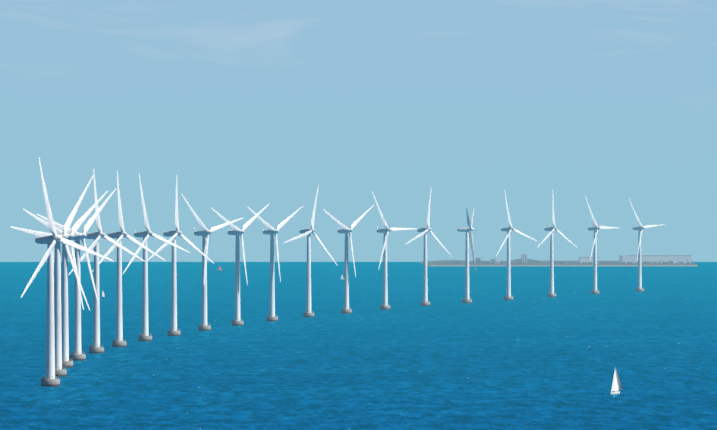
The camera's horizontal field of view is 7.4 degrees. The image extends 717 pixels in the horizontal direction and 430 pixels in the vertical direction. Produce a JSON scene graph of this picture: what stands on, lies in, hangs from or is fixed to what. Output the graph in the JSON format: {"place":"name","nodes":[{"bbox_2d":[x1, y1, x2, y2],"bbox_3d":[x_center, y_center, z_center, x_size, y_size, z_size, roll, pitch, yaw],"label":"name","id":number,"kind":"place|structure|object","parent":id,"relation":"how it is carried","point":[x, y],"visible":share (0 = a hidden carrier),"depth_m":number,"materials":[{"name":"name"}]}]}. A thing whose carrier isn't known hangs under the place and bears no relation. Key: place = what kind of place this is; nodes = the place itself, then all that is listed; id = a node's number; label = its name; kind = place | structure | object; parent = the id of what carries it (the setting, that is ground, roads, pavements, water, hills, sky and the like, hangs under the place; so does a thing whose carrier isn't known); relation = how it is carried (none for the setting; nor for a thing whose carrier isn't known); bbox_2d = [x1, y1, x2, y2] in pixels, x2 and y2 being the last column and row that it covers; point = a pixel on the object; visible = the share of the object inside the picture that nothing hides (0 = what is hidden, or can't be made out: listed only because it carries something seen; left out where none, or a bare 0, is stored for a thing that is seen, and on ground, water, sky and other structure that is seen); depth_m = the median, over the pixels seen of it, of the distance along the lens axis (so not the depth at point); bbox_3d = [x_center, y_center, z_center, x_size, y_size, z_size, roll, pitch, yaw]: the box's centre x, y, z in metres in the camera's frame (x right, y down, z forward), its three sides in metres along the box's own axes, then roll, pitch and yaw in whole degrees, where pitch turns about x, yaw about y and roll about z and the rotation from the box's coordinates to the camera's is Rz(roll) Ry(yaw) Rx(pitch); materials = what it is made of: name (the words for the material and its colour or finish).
{"place":"outdoors","nodes":[
{"label":"outdoors","id":0,"kind":"place"},
{"bbox_2d":[0,0,716,261],"bbox_3d":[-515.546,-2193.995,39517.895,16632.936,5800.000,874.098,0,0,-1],"label":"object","id":1,"kind":"object","parent":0,"point":[229,110],"visible":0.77,"depth_m":39936.00,"materials":[{"name":"blue"}]},
{"bbox_2d":[0,262,716,429],"bbox_3d":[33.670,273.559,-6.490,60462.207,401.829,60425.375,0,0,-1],"label":"sea","id":2,"kind":"structure","parent":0,"point":[531,355],"depth_m":3042.32,"materials":[{"name":"liquid"}]},
{"bbox_2d":[11,175,93,376],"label":"wind turbine","id":3,"kind":"object","parent":2,"relation":"on","point":[60,371],"visible":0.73,"depth_m":2555.69,"materials":[{"name":"paint"}]},
{"bbox_2d":[23,191,107,367],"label":"wind turbine","id":4,"kind":"object","parent":2,"relation":"on","point":[66,363],"visible":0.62,"depth_m":2708.61,"materials":[{"name":"paint"}]},
{"bbox_2d":[21,158,112,386],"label":"wind turbine","id":5,"kind":"object","parent":2,"relation":"on","point":[50,241],"visible":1,"depth_m":2402.39,"materials":[{"name":"paint"}]},
{"bbox_2d":[37,189,115,360],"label":"wind turbine","id":6,"kind":"object","parent":2,"relation":"on","point":[78,355],"visible":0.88,"depth_m":2844.70,"materials":[{"name":"paint"}]},
{"bbox_2d":[69,168,144,352],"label":"wind turbine","id":7,"kind":"object","parent":2,"relation":"on","point":[96,237],"visible":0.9,"depth_m":2999.76,"materials":[{"name":"paint"}]},
{"bbox_2d":[92,171,164,346],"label":"wind turbine","id":8,"kind":"object","parent":2,"relation":"on","point":[119,341],"visible":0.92,"depth_m":3146.96,"materials":[{"name":"paint"}]},
{"bbox_2d":[123,174,189,340],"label":"wind turbine","id":9,"kind":"object","parent":2,"relation":"on","point":[145,334],"visible":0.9,"depth_m":3299.17,"materials":[{"name":"paint"}]},
{"bbox_2d":[148,175,213,335],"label":"wind turbine","id":10,"kind":"object","parent":2,"relation":"on","point":[172,239],"visible":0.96,"depth_m":3444.96,"materials":[{"name":"paint"}]},
{"bbox_2d":[181,193,243,330],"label":"wind turbine","id":11,"kind":"object","parent":2,"relation":"on","point":[204,232],"visible":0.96,"depth_m":3613.27,"materials":[{"name":"paint"}]},
{"bbox_2d":[210,203,269,325],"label":"wind turbine","id":12,"kind":"object","parent":2,"relation":"on","point":[237,232],"visible":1,"depth_m":3783.12,"materials":[{"name":"paint"}]},
{"bbox_2d":[246,205,302,320],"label":"wind turbine","id":13,"kind":"object","parent":2,"relation":"on","point":[271,231],"visible":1,"depth_m":3946.58,"materials":[{"name":"paint"}]},
{"bbox_2d":[284,184,337,316],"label":"wind turbine","id":14,"kind":"object","parent":2,"relation":"on","point":[307,312],"visible":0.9,"depth_m":4112.45,"materials":[{"name":"paint"}]},
{"bbox_2d":[323,205,373,313],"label":"wind turbine","id":15,"kind":"object","parent":2,"relation":"on","point":[346,309],"visible":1,"depth_m":4269.05,"materials":[{"name":"paint"}]},
{"bbox_2d":[372,191,416,309],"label":"wind turbine","id":16,"kind":"object","parent":2,"relation":"on","point":[387,229],"visible":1,"depth_m":4452.30,"materials":[{"name":"paint"}]},
{"bbox_2d":[405,191,451,305],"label":"wind turbine","id":17,"kind":"object","parent":2,"relation":"on","point":[424,231],"visible":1,"depth_m":4648.22,"materials":[{"name":"paint"}]},
{"bbox_2d":[457,208,475,302],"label":"wind turbine","id":18,"kind":"object","parent":2,"relation":"on","point":[466,299],"visible":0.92,"depth_m":4802.58,"materials":[{"name":"paint"}]},
{"bbox_2d":[496,193,536,299],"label":"wind turbine","id":19,"kind":"object","parent":2,"relation":"on","point":[508,285],"visible":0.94,"depth_m":4975.90,"materials":[{"name":"paint"}]},
{"bbox_2d":[537,199,576,296],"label":"wind turbine","id":20,"kind":"object","parent":2,"relation":"on","point":[550,234],"visible":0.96,"depth_m":5162.54,"materials":[{"name":"paint"}]},
{"bbox_2d":[585,196,618,293],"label":"wind turbine","id":21,"kind":"object","parent":2,"relation":"on","point":[595,230],"visible":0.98,"depth_m":5373.78,"materials":[{"name":"paint"}]},
{"bbox_2d":[610,368,622,393],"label":"sailing yacht","id":22,"kind":"object","parent":2,"relation":"on","point":[616,386],"visible":0.81,"depth_m":2298.49,"materials":[{"name":"white fabric"}]},
{"bbox_2d":[629,199,664,291],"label":"wind turbine","id":23,"kind":"object","parent":2,"relation":"on","point":[640,228],"visible":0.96,"depth_m":5552.29,"materials":[{"name":"paint"}]},
{"bbox_2d":[420,258,697,265],"bbox_3d":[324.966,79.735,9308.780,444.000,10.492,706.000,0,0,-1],"label":"shore land","id":24,"kind":"structure","parent":0,"point":[519,262],"depth_m":9006.77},
{"bbox_2d":[469,258,571,262],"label":"shore industrial buildings","id":25,"kind":"structure","parent":24,"relation":"on","point":[492,260],"depth_m":9060.32,"materials":[{"name":"grey"}]},
{"bbox_2d":[521,254,526,262],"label":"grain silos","id":26,"kind":"object","parent":24,"relation":"on","point":[524,258],"visible":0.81,"depth_m":9100.25,"materials":[{"name":"grey concrete"}]},
{"bbox_2d":[579,257,598,262],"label":"building","id":27,"kind":"structure","parent":24,"relation":"on","point":[584,259],"depth_m":9092.46,"materials":[{"name":"grey"}]},
{"bbox_2d":[619,255,691,262],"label":"building","id":28,"kind":"structure","parent":24,"relation":"on","point":[658,258],"depth_m":9114.15,"materials":[{"name":"grey"}]}
]}

